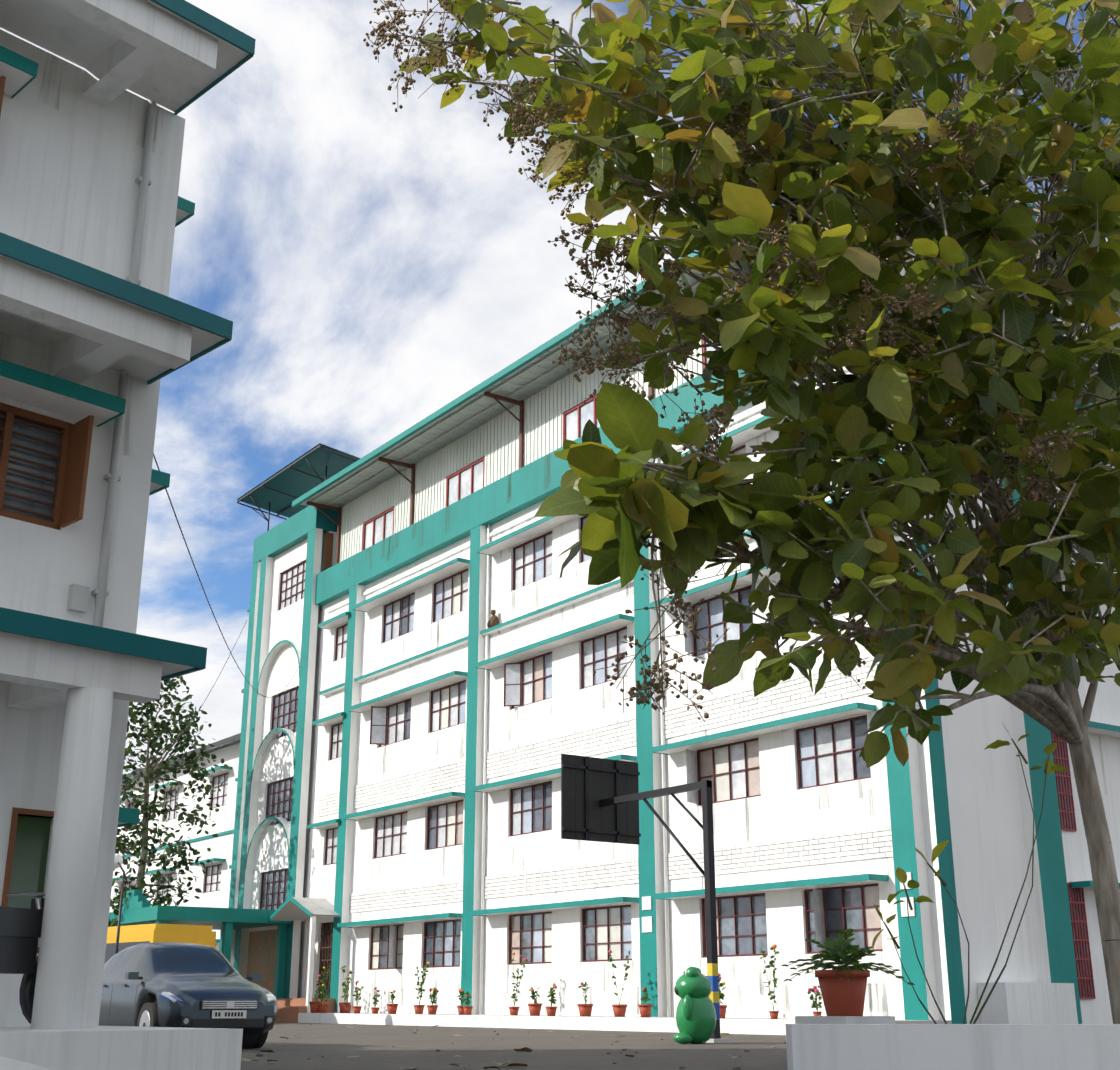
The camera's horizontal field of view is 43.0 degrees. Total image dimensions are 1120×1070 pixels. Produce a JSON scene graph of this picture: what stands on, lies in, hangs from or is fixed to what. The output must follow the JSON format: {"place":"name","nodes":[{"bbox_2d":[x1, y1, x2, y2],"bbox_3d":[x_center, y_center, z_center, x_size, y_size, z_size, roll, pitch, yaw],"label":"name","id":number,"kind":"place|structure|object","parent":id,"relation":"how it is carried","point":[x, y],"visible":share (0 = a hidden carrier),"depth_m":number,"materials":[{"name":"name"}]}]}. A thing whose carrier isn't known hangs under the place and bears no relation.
{"place":"outdoors","nodes":[
{"label":"outdoors","id":0,"kind":"place"},
{"bbox_2d":[228,506,337,997],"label":"stair tower","id":1,"kind":"structure","parent":0,"point":[294,555],"depth_m":54.66,"materials":[{"name":"white paint"}]},
{"bbox_2d":[121,621,246,789],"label":"overhead cable","id":2,"kind":"object","parent":1,"relation":"attached to","point":[192,720],"visible":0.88,"depth_m":48.51,"materials":[{"name":"grey metal"}]},
{"bbox_2d":[237,443,360,530],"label":"roof canopy","id":3,"kind":"object","parent":1,"relation":"on","point":[279,491],"visible":0.33,"depth_m":58.10,"materials":[{"name":"teal metal"}]},
{"bbox_2d":[240,1022,787,1069],"bbox_3d":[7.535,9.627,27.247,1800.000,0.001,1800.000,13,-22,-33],"label":"ground","id":4,"kind":"structure","parent":0,"point":[372,1048],"depth_m":19.56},
{"bbox_2d":[0,1056,49,1069],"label":"ramp kerb","id":5,"kind":"structure","parent":4,"relation":"on","point":[6,1063],"depth_m":3.58,"materials":[{"name":"white paint"}]},
{"bbox_2d":[114,854,124,953],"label":"lamp post","id":6,"kind":"object","parent":4,"relation":"on","point":[118,860],"visible":0.65,"depth_m":40.88,"materials":[{"name":"grey metal"}]},
{"bbox_2d":[0,0,255,1069],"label":"building","id":7,"kind":"structure","parent":4,"relation":"on","point":[84,324],"depth_m":13.64,"materials":[{"name":"white paint"}]},
{"bbox_2d":[0,892,44,1023],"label":"parked vehicle","id":8,"kind":"object","parent":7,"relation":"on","point":[20,931],"visible":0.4,"depth_m":11.39,"materials":[{"name":"black metal"}]},
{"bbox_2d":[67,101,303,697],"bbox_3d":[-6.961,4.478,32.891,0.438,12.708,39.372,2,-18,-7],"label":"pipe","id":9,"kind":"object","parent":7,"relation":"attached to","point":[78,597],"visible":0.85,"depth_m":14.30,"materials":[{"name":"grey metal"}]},
{"bbox_2d":[104,923,215,964],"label":"school bus","id":10,"kind":"object","parent":4,"relation":"on","point":[131,935],"visible":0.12,"depth_m":44.18,"materials":[{"name":"yellow metal"}]},
{"bbox_2d":[108,675,228,926],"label":"tree","id":11,"kind":"object","parent":4,"relation":"on","point":[148,808],"visible":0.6,"depth_m":53.20,"materials":[{"name":"green plant"}]},
{"bbox_2d":[109,733,240,949],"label":"wing","id":12,"kind":"structure","parent":4,"relation":"on","point":[213,883],"depth_m":61.25,"materials":[{"name":"white paint"}]},
{"bbox_2d":[98,942,276,1048],"bbox_3d":[-5.872,6.938,21.431,2.040,1.528,4.538,13,-22,-33],"label":"sedan car","id":13,"kind":"object","parent":4,"relation":"on","point":[171,984],"visible":0.75,"depth_m":20.23,"materials":[{"name":"grey metal"}]},
{"bbox_2d":[241,1024,785,1069],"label":"fallen leaves","id":14,"kind":"object","parent":4,"relation":"on","point":[525,1049],"visible":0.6,"depth_m":17.18,"materials":[{"name":"brown plant"}]},
{"bbox_2d":[108,890,951,1034],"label":"entrance porch","id":15,"kind":"object","parent":4,"relation":"on","point":[138,908],"visible":0.54,"depth_m":46.48,"materials":[{"name":"white paint"}]},
{"bbox_2d":[309,944,822,1018],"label":"flower pots","id":16,"kind":"object","parent":15,"relation":"on","point":[619,1009],"visible":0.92,"depth_m":37.21,"materials":[{"name":"ceramic"}]},
{"bbox_2d":[561,754,731,1042],"bbox_3d":[1.566,6.390,25.564,1.840,5.100,3.825,13,-22,-33],"label":"basketball hoop","id":17,"kind":"object","parent":4,"relation":"on","point":[601,798],"visible":0.98,"depth_m":26.81,"materials":[{"name":"black paint"}]},
{"bbox_2d":[673,966,716,1043],"bbox_3d":[2.176,7.578,22.871,0.680,1.200,0.812,-4,-19,13],"label":"frog trash can","id":18,"kind":"object","parent":4,"relation":"on","point":[696,1017],"visible":0.98,"depth_m":22.60,"materials":[{"name":"green plastic"}]},
{"bbox_2d":[363,0,1119,1023],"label":"teak tree","id":19,"kind":"object","parent":4,"relation":"on","point":[995,362],"visible":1,"depth_m":8.99,"materials":[{"name":"green plant"}]},
{"bbox_2d":[872,723,1066,1023],"bbox_3d":[3.073,2.723,10.554,1.524,2.690,0.488,-5,-19,15],"label":"sapling plant","id":20,"kind":"object","parent":4,"relation":"on","point":[1050,768],"visible":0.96,"depth_m":10.68,"materials":[{"name":"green plant"}]},
{"bbox_2d":[0,0,1118,773],"label":"sky","id":21,"kind":"structure","parent":0,"point":[372,265],"materials":[{"name":"blue"}]},
{"bbox_2d":[292,119,1119,1023],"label":"building","id":22,"kind":"structure","parent":0,"point":[396,885],"depth_m":37.87,"materials":[{"name":"white paint"}]},
{"bbox_2d":[0,51,891,1015],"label":"facade stains","id":23,"kind":"object","parent":22,"relation":"attached to","point":[530,773],"visible":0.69,"depth_m":36.16,"materials":[{"name":"grey paint"}]},
{"bbox_2d":[487,610,499,633],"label":"monkey on ledge","id":24,"kind":"object","parent":22,"relation":"attached to","point":[493,621],"visible":0.9,"depth_m":43.38,"materials":[{"name":"brown fur"}]},
{"bbox_2d":[642,872,915,932],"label":"wall notices","id":25,"kind":"object","parent":22,"relation":"attached to","point":[647,924],"visible":0.79,"depth_m":34.50,"materials":[{"name":"white paper"}]},
{"bbox_2d":[786,1024,1119,1069],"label":"wall","id":26,"kind":"structure","parent":0,"point":[953,1046],"depth_m":8.49,"materials":[{"name":"white paint"}]},
{"bbox_2d":[781,929,914,1023],"bbox_3d":[2.830,4.659,14.282,1.284,1.340,1.344,13,-22,-33],"label":"potted plant","id":27,"kind":"object","parent":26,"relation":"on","point":[843,988],"visible":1,"depth_m":14.22,"materials":[{"name":"green plant"}]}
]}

